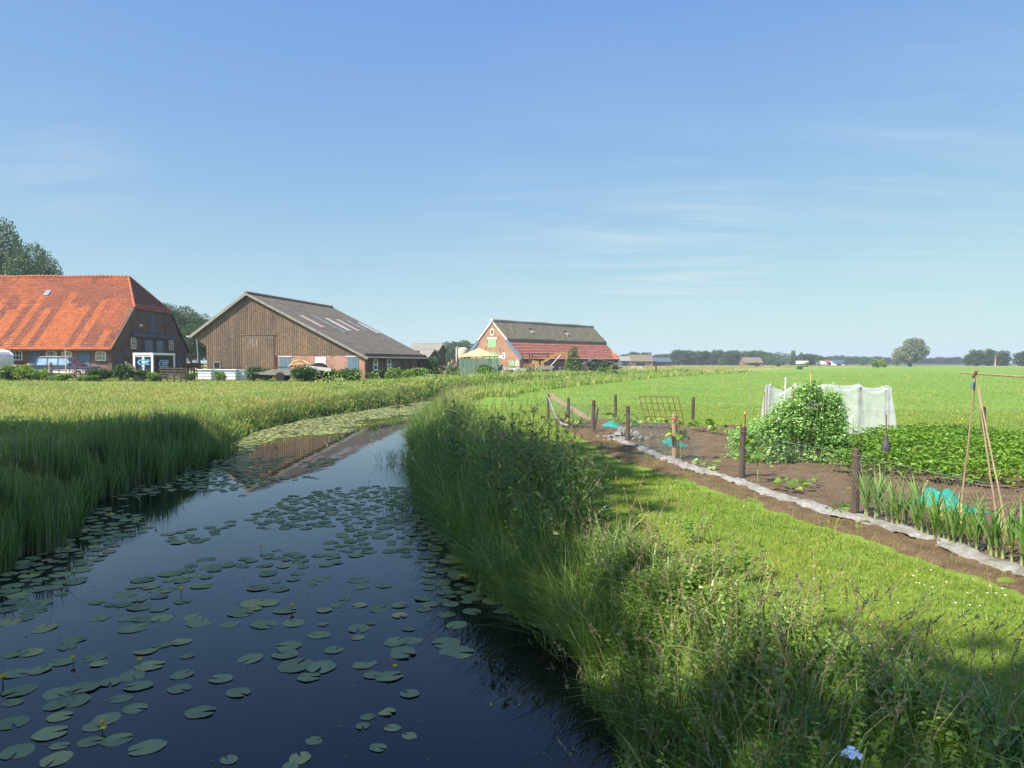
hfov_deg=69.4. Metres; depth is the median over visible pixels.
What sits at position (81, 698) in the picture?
lily pad
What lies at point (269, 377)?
bush
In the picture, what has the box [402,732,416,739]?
lily pad
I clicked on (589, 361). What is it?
wood pile
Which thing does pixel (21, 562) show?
lily pad
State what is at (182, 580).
lily pad
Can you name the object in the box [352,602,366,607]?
lily pad
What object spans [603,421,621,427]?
teal net
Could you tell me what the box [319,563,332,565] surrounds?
lily pad
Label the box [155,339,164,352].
barn window
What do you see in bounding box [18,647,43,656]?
lily pad
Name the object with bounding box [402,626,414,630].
lily pad
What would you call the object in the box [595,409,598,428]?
leaning stake
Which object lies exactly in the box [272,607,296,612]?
lily pad
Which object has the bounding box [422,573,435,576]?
lily pad
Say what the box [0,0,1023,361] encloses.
sky
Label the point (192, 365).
cow
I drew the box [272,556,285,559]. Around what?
lily pad
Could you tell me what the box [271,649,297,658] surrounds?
lily pad
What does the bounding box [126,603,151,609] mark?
lily pad
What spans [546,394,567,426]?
fabric roll
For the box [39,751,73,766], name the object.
lily pad
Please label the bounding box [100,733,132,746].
lily pad
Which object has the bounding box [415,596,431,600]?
lily pad
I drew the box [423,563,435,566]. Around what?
lily pad
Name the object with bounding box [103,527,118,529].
lily pad
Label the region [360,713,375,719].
lily pad
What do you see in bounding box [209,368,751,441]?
ditch grass
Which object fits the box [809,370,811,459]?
yellow cane
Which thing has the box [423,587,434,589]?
lily pad
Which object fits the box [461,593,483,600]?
lily pad
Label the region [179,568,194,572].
lily pad
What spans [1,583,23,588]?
lily pad
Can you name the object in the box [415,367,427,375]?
bush
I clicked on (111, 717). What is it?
lily pad
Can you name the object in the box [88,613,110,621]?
lily pad
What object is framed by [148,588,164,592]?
lily pad
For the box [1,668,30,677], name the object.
lily pad
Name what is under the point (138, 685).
lily pad
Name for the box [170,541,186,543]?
lily pad
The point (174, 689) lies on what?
lily pad
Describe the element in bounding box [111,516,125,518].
lily pad
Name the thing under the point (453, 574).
lily pad
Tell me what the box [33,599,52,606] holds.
lily pad
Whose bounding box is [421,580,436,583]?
lily pad
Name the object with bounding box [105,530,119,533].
lily pad
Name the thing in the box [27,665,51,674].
lily pad
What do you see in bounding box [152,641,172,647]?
lily pad
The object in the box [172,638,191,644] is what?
lily pad
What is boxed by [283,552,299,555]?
lily pad
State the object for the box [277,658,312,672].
lily pad
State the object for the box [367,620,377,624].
lily pad
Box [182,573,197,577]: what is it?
lily pad
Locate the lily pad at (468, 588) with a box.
[461,586,475,590]
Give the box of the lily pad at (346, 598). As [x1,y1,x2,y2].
[339,596,351,600]
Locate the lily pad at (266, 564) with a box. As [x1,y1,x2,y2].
[256,563,272,566]
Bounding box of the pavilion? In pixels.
[460,348,498,357]
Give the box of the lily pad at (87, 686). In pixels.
[65,681,99,692]
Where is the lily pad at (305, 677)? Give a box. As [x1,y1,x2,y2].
[296,672,319,680]
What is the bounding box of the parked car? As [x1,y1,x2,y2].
[32,356,101,376]
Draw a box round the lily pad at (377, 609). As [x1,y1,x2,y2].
[369,605,390,612]
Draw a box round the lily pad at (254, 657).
[237,653,262,663]
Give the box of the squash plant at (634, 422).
[623,414,650,425]
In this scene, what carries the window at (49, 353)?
in the farmhouse at (109, 322)
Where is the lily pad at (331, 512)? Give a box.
[325,511,338,513]
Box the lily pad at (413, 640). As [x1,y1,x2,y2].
[403,637,422,643]
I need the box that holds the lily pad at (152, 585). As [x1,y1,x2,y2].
[139,583,160,588]
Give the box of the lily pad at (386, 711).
[378,708,395,714]
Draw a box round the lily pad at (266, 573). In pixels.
[259,571,276,575]
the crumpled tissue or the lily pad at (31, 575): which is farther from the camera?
the lily pad at (31, 575)
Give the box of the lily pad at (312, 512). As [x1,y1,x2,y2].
[306,511,318,513]
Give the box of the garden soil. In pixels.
[554,418,1023,593]
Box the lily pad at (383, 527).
[375,526,390,529]
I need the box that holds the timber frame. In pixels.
[522,353,548,368]
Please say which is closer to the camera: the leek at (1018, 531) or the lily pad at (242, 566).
the leek at (1018, 531)
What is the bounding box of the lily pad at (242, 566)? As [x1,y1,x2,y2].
[236,564,248,567]
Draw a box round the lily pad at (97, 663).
[90,660,108,665]
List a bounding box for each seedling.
[692,458,707,464]
[706,464,719,469]
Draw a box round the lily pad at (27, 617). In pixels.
[10,614,35,621]
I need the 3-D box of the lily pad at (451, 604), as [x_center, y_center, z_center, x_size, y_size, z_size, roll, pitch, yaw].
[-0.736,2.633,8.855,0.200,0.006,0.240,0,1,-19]
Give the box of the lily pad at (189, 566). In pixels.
[184,564,197,567]
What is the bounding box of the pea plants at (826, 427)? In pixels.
[725,374,862,466]
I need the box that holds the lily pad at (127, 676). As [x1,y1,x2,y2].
[119,670,145,681]
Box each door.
[29,351,39,375]
[79,351,89,364]
[117,353,122,364]
[177,354,181,372]
[240,334,275,377]
[279,357,289,368]
[347,357,358,370]
[486,352,498,366]
[488,339,495,347]
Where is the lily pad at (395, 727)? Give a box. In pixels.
[384,724,400,730]
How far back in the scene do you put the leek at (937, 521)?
7.89 m
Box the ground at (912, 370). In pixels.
[0,362,1023,767]
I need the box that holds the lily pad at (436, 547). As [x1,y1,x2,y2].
[427,545,442,549]
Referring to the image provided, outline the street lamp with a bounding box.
[186,336,198,368]
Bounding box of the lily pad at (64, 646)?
[57,643,75,649]
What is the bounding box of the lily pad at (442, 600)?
[437,599,448,601]
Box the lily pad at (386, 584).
[374,582,391,587]
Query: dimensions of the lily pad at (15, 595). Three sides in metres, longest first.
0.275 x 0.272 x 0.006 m
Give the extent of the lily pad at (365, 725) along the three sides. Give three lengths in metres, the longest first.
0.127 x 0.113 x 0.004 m
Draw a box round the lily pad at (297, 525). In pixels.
[289,524,303,526]
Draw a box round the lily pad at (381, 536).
[371,535,387,538]
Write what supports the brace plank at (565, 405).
attached to the garden fence at (855, 492)
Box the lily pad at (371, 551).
[361,550,377,552]
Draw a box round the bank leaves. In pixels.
[407,391,588,593]
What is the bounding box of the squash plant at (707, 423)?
[691,418,715,427]
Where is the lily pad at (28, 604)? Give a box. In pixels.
[15,601,36,609]
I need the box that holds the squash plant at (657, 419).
[638,415,668,427]
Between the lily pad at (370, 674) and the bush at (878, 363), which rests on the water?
the lily pad at (370, 674)
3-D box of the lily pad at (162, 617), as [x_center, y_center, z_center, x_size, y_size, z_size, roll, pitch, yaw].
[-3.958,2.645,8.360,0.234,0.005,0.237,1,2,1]
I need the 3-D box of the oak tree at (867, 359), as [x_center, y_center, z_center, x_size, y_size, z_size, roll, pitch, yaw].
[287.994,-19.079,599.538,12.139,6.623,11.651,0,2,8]
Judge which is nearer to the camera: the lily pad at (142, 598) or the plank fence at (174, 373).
the lily pad at (142, 598)
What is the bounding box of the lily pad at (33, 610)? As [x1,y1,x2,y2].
[20,607,47,613]
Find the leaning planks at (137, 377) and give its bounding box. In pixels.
[124,361,144,380]
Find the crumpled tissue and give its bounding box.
[841,746,862,759]
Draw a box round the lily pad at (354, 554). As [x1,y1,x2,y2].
[348,553,363,556]
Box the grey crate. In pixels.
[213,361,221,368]
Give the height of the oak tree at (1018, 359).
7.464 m
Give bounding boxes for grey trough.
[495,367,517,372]
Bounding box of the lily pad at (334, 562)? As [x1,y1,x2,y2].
[331,560,342,563]
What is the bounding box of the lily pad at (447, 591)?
[437,589,453,594]
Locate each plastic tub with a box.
[197,369,216,379]
[222,369,239,379]
[238,371,247,379]
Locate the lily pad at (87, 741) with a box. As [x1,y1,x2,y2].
[76,736,103,746]
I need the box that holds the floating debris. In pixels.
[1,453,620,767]
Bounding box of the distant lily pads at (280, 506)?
[0,400,515,625]
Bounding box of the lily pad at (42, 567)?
[36,565,52,569]
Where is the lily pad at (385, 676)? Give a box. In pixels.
[375,671,402,680]
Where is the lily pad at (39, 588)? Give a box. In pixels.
[22,586,48,592]
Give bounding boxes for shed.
[409,343,447,369]
[618,356,630,365]
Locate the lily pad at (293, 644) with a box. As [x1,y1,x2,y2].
[276,641,301,649]
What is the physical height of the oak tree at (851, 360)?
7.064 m
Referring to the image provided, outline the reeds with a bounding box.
[0,405,238,574]
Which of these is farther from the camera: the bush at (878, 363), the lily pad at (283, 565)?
the bush at (878, 363)
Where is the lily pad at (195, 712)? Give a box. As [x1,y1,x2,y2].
[184,705,215,717]
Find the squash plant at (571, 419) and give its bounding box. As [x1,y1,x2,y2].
[563,415,581,421]
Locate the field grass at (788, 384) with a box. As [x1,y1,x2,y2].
[508,372,1023,442]
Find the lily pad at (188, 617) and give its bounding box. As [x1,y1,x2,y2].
[183,614,201,619]
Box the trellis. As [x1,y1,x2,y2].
[639,396,690,449]
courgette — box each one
[771,477,811,489]
[794,477,820,482]
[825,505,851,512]
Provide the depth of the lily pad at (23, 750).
5.50 m
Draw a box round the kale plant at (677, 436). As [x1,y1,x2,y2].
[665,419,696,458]
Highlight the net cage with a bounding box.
[766,385,894,433]
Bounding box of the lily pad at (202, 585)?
[190,582,213,587]
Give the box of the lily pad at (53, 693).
[42,687,72,699]
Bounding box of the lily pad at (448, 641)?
[431,637,460,648]
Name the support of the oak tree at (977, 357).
on the ground at (912, 370)
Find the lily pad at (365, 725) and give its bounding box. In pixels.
[356,722,369,728]
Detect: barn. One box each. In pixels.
[188,291,428,378]
[468,319,618,372]
[652,357,671,365]
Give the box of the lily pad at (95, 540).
[88,539,105,541]
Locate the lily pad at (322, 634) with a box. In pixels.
[307,631,330,638]
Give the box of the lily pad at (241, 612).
[227,608,253,616]
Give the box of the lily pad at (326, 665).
[306,660,336,672]
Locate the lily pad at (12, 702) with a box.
[0,698,23,706]
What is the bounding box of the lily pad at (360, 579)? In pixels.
[347,577,368,582]
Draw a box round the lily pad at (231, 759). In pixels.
[220,755,237,763]
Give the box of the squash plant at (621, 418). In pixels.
[605,412,635,422]
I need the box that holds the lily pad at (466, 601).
[461,600,471,603]
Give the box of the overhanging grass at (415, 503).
[355,426,582,660]
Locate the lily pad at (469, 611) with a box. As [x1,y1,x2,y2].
[463,608,481,614]
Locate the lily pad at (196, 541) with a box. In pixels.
[190,540,203,542]
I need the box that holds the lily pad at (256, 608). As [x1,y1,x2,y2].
[249,606,261,609]
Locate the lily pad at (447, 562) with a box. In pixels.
[438,557,460,563]
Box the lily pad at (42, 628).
[29,623,57,632]
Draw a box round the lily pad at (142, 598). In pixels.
[131,596,146,601]
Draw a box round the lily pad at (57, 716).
[46,711,72,721]
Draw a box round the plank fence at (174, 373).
[159,366,186,381]
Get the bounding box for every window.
[12,351,23,361]
[46,351,56,355]
[62,351,71,356]
[94,351,106,362]
[131,338,135,348]
[144,338,153,352]
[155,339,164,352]
[169,340,173,349]
[373,359,377,370]
[387,359,390,369]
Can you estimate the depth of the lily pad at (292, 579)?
9.83 m
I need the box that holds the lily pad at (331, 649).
[324,646,343,652]
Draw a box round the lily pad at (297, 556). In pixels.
[292,554,305,557]
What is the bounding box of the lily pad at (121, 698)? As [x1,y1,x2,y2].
[110,694,132,702]
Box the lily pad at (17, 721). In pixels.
[0,715,30,729]
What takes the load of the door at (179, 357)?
in the farmhouse at (109, 322)
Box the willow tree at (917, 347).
[891,337,930,365]
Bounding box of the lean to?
[419,349,440,373]
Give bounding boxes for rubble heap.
[596,427,664,440]
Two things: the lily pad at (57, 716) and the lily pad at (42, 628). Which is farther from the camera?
the lily pad at (42, 628)
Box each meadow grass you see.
[0,374,548,540]
[0,409,217,482]
[431,365,868,374]
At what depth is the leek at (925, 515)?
8.09 m
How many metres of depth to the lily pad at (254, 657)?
7.22 m
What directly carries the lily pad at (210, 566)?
on the water
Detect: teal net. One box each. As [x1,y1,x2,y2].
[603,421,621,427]
[662,436,688,446]
[910,487,989,512]
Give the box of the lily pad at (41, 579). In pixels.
[31,577,49,581]
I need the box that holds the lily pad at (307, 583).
[301,581,316,585]
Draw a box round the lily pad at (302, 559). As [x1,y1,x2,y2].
[292,558,308,561]
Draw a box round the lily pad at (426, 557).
[418,556,433,558]
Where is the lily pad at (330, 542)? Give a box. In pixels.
[323,540,337,543]
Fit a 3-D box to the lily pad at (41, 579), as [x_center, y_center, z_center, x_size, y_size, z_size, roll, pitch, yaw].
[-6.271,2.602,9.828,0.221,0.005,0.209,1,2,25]
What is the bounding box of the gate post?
[48,362,52,379]
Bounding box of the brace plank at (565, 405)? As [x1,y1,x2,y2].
[549,393,590,418]
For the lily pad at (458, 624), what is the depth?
8.15 m
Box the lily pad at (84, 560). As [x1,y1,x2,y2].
[74,559,91,562]
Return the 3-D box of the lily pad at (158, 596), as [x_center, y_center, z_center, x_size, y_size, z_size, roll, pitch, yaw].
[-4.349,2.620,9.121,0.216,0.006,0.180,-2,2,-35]
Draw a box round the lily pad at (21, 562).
[16,560,30,564]
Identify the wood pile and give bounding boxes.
[575,358,621,372]
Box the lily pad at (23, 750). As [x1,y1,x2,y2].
[0,743,34,758]
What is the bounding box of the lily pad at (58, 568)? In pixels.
[52,567,66,570]
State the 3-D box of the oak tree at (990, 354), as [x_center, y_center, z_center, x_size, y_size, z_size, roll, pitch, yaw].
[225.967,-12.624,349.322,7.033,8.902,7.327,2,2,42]
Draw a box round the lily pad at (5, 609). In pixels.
[0,606,19,612]
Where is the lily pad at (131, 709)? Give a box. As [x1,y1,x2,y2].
[122,703,147,713]
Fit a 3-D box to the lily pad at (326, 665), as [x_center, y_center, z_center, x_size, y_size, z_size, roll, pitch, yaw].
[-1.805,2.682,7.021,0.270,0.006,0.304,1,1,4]
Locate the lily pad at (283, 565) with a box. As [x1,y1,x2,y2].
[275,564,289,567]
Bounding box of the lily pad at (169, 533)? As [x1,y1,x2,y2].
[160,532,174,535]
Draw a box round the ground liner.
[612,438,1023,576]
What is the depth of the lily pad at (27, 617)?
8.38 m
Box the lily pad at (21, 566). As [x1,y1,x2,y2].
[12,564,30,568]
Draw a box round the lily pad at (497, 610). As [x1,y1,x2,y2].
[492,609,505,612]
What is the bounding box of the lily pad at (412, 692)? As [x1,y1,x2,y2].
[399,689,418,696]
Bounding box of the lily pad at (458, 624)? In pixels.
[445,621,466,628]
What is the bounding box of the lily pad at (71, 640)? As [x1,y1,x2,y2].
[61,636,85,643]
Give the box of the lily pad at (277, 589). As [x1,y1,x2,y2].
[270,586,289,591]
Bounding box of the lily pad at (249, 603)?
[241,599,265,607]
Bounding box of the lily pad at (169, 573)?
[157,571,182,575]
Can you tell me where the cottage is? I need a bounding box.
[738,357,762,365]
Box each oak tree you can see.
[0,217,31,274]
[0,242,62,275]
[35,256,63,274]
[163,303,190,332]
[170,305,203,350]
[180,323,206,370]
[183,312,212,362]
[444,341,456,366]
[446,346,462,366]
[453,340,472,354]
[626,351,640,355]
[641,352,653,356]
[668,349,688,364]
[684,351,700,364]
[689,350,716,364]
[708,349,726,364]
[722,350,742,364]
[742,350,754,356]
[745,352,766,362]
[754,351,775,364]
[791,350,796,364]
[795,354,816,364]
[799,352,803,364]
[807,353,822,364]
[832,355,844,359]
[841,356,856,363]
[854,356,864,363]
[860,357,873,363]
[872,356,886,361]
[885,357,892,363]
[915,359,925,363]
[923,358,938,363]
[934,356,942,363]
[941,357,956,363]
[953,356,962,363]
[962,349,989,365]
[985,349,996,365]
[992,350,1012,365]
[1012,351,1023,365]
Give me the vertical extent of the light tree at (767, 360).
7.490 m
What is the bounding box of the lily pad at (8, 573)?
[0,572,18,575]
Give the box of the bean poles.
[960,367,1023,528]
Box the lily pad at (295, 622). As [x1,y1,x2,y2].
[282,619,303,626]
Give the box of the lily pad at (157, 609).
[149,605,168,611]
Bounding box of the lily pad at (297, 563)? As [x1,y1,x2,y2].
[291,562,303,565]
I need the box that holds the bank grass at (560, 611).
[383,383,1023,767]
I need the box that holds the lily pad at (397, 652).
[390,646,415,658]
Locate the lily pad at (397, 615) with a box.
[392,612,406,617]
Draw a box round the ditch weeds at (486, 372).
[310,365,691,390]
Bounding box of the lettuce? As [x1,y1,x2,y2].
[834,501,849,506]
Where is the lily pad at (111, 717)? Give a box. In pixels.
[91,712,120,724]
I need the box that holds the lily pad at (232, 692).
[225,687,250,696]
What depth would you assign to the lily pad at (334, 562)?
10.65 m
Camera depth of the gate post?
56.28 m
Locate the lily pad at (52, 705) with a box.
[42,699,68,710]
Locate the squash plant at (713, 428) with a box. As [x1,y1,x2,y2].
[707,423,727,433]
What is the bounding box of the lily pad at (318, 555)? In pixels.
[311,553,326,556]
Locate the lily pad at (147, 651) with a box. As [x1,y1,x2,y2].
[134,648,158,653]
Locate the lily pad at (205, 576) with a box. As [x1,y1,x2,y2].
[199,574,212,578]
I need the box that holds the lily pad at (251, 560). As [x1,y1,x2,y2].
[245,559,257,561]
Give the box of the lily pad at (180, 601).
[173,598,190,603]
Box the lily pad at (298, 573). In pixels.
[291,571,304,574]
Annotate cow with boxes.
[179,363,202,372]
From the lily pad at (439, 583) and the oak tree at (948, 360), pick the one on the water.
the lily pad at (439, 583)
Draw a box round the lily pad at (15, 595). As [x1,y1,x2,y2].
[6,592,33,598]
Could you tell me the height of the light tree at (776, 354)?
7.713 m
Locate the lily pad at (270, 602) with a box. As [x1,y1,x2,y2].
[256,599,279,605]
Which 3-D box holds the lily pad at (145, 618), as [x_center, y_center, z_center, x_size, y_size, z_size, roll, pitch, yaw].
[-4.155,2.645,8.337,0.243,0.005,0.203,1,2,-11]
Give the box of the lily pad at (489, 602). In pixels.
[482,597,504,604]
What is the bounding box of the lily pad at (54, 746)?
[49,742,69,749]
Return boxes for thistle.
[439,400,465,493]
[472,415,507,526]
[487,431,524,539]
[500,413,524,489]
[510,421,533,495]
[518,407,546,492]
[520,435,541,510]
[536,419,559,484]
[544,418,565,484]
[562,424,583,490]
[576,451,601,531]
[590,442,614,524]
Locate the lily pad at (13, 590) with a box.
[0,588,21,593]
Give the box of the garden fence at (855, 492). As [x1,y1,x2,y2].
[546,394,1023,559]
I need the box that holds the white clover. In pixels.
[813,569,1015,694]
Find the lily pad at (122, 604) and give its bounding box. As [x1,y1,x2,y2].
[112,602,132,606]
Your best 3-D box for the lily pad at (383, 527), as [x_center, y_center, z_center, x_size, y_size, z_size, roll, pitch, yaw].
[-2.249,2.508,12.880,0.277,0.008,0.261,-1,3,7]
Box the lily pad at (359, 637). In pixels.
[351,635,364,639]
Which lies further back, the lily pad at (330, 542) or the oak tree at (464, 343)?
the oak tree at (464, 343)
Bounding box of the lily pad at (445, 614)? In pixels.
[438,611,455,617]
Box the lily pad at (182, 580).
[174,578,190,582]
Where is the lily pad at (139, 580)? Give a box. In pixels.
[130,576,154,582]
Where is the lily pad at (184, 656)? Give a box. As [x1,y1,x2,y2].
[180,653,194,658]
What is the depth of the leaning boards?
93.03 m
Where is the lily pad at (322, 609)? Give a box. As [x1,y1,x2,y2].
[316,607,332,611]
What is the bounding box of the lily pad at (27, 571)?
[19,569,33,572]
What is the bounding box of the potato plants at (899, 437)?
[823,422,1023,485]
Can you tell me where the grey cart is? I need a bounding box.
[532,364,558,371]
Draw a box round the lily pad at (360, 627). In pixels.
[348,624,369,632]
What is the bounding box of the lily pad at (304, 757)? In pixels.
[289,751,310,763]
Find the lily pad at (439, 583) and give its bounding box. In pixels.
[435,582,449,585]
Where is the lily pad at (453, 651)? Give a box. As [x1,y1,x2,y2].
[439,646,474,658]
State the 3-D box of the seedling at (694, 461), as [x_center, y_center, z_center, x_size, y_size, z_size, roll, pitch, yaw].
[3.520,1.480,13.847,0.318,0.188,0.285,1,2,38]
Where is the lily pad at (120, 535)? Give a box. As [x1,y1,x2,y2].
[114,533,128,536]
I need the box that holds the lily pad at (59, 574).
[48,572,71,576]
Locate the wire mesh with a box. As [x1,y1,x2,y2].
[634,423,701,460]
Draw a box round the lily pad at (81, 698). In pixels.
[60,693,90,706]
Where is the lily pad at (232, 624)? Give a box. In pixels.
[219,621,239,627]
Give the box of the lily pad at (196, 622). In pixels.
[186,617,211,627]
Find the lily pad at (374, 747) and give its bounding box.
[369,743,386,751]
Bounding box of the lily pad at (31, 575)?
[18,573,40,577]
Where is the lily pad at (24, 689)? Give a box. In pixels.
[1,684,38,696]
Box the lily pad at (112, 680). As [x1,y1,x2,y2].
[100,677,120,685]
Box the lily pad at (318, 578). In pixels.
[312,576,329,580]
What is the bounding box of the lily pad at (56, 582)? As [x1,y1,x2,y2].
[50,579,70,584]
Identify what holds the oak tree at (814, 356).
on the ground at (912, 370)
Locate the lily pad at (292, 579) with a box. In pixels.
[286,577,299,580]
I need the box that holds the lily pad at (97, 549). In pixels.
[90,548,106,550]
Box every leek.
[844,466,876,513]
[853,460,876,514]
[863,470,890,518]
[865,471,888,516]
[869,482,898,520]
[876,464,885,513]
[882,472,909,523]
[885,480,918,523]
[885,481,898,522]
[890,478,925,525]
[896,475,924,515]
[899,489,937,529]
[902,475,926,528]
[909,488,943,533]
[914,479,930,531]
[919,494,951,538]
[920,496,945,538]
[921,486,959,538]
[928,481,946,518]
[936,485,966,541]
[940,498,962,542]
[942,492,980,542]
[944,492,965,537]
[950,494,986,545]
[960,505,986,549]
[965,491,1012,548]
[970,495,985,548]
[971,492,1008,555]
[973,489,1020,558]
[990,507,1014,556]
[1003,502,1023,545]
[1006,511,1017,561]
[1009,495,1023,565]
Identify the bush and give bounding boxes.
[0,364,32,379]
[0,367,18,379]
[26,368,48,379]
[46,373,71,380]
[76,375,100,380]
[85,368,113,380]
[109,363,133,380]
[130,369,148,380]
[146,372,162,380]
[182,373,194,380]
[214,371,226,380]
[244,365,264,380]
[262,367,273,380]
[289,365,318,381]
[322,368,338,380]
[333,367,361,380]
[384,366,401,378]
[400,369,415,377]
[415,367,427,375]
[425,356,438,374]
[446,367,458,374]
[476,363,490,373]
[485,367,496,373]
[597,362,607,371]
[604,365,613,374]
[869,358,888,366]
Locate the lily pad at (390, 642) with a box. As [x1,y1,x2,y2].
[383,637,406,646]
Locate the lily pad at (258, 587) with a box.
[246,584,269,590]
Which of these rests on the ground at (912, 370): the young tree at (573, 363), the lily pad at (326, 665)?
the young tree at (573, 363)
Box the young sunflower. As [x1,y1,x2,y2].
[743,438,769,480]
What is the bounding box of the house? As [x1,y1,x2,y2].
[822,360,844,364]
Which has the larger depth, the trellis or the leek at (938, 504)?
the trellis
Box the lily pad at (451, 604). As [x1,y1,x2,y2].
[442,601,458,606]
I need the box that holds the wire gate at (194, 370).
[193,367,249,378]
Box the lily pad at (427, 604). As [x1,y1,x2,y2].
[421,602,437,606]
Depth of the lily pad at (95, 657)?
7.24 m
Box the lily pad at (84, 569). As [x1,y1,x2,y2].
[70,567,91,571]
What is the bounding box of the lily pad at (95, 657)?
[82,654,106,661]
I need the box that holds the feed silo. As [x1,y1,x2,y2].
[456,347,468,366]
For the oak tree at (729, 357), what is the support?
on the ground at (912, 370)
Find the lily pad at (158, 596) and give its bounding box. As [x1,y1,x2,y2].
[150,594,168,598]
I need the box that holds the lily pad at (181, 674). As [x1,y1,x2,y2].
[170,669,193,678]
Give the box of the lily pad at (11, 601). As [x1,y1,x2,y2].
[2,598,28,604]
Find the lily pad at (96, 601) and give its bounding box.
[88,599,106,603]
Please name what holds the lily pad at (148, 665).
on the water
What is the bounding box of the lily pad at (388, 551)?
[382,549,398,552]
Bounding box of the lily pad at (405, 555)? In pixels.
[400,554,412,557]
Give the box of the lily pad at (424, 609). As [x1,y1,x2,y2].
[416,606,430,611]
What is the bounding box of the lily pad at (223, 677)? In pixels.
[208,674,232,682]
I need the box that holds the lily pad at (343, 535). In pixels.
[336,534,348,536]
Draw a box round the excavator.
[531,352,567,371]
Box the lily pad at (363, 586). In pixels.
[353,584,369,588]
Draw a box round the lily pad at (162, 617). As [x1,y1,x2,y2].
[150,614,172,621]
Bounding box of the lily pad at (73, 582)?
[64,579,85,584]
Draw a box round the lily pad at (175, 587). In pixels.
[170,585,184,588]
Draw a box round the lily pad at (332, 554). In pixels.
[325,553,338,555]
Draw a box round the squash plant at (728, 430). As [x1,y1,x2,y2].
[722,426,739,432]
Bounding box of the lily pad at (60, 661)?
[47,657,75,665]
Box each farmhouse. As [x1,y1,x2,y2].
[0,275,189,376]
[627,355,653,365]
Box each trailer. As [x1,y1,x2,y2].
[0,349,13,367]
[133,353,174,377]
[523,364,536,371]
[796,361,808,364]
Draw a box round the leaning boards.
[446,360,458,367]
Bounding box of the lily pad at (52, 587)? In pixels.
[47,584,62,589]
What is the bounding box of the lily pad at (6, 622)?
[0,618,21,625]
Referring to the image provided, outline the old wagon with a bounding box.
[249,365,321,380]
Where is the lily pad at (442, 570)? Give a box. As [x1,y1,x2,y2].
[436,567,456,573]
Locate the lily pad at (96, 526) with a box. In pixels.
[91,525,105,527]
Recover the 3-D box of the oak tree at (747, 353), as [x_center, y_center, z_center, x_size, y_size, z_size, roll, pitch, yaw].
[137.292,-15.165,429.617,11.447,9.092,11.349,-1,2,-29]
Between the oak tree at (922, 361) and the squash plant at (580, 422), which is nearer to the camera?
the squash plant at (580, 422)
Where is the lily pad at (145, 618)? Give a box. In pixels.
[132,615,153,621]
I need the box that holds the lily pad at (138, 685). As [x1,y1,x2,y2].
[123,681,152,690]
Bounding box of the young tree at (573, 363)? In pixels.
[564,345,582,371]
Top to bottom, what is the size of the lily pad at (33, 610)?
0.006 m
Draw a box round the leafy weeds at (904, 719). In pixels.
[414,394,1023,767]
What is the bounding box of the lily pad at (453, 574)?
[448,571,469,577]
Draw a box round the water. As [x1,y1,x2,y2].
[0,401,656,767]
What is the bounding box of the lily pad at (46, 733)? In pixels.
[31,725,67,740]
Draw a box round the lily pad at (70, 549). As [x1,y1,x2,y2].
[61,548,79,551]
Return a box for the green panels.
[459,358,498,374]
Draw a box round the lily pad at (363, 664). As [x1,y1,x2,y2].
[353,660,376,667]
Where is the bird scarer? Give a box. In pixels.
[881,415,890,470]
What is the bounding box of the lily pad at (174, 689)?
[167,684,191,693]
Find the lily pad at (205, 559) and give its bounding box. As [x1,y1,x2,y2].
[196,557,214,561]
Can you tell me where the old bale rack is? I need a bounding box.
[435,365,447,375]
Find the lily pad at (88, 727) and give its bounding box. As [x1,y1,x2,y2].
[82,721,107,731]
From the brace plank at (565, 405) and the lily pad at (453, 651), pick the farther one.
the brace plank at (565, 405)
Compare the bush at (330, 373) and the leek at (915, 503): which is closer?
the leek at (915, 503)
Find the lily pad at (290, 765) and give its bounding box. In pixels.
[282,762,297,767]
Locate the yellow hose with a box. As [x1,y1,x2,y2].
[289,360,311,365]
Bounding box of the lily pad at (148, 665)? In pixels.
[134,660,164,670]
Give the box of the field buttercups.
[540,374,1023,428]
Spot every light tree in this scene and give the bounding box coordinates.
[717,357,723,364]
[762,352,774,364]
[768,352,783,364]
[775,353,791,364]
[784,353,797,364]
[814,356,820,364]
[891,348,901,365]
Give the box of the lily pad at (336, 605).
[330,602,345,607]
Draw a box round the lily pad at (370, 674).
[363,671,381,677]
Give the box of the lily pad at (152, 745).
[128,739,167,755]
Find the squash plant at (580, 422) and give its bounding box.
[571,418,590,424]
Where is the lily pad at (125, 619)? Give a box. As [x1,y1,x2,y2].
[117,616,136,621]
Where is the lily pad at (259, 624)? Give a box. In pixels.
[250,620,277,628]
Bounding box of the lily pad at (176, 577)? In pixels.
[167,576,181,579]
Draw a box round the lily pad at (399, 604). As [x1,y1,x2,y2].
[391,602,406,607]
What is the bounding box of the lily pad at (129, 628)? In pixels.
[117,624,147,632]
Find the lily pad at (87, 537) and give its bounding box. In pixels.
[79,536,94,539]
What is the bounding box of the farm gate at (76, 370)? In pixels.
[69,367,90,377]
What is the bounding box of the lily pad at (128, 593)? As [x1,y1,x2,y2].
[112,590,137,597]
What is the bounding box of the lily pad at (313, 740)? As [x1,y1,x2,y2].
[305,736,322,744]
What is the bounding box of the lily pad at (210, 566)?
[199,564,222,570]
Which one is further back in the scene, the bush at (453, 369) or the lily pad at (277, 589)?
the bush at (453, 369)
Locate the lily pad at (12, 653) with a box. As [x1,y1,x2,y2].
[1,649,27,657]

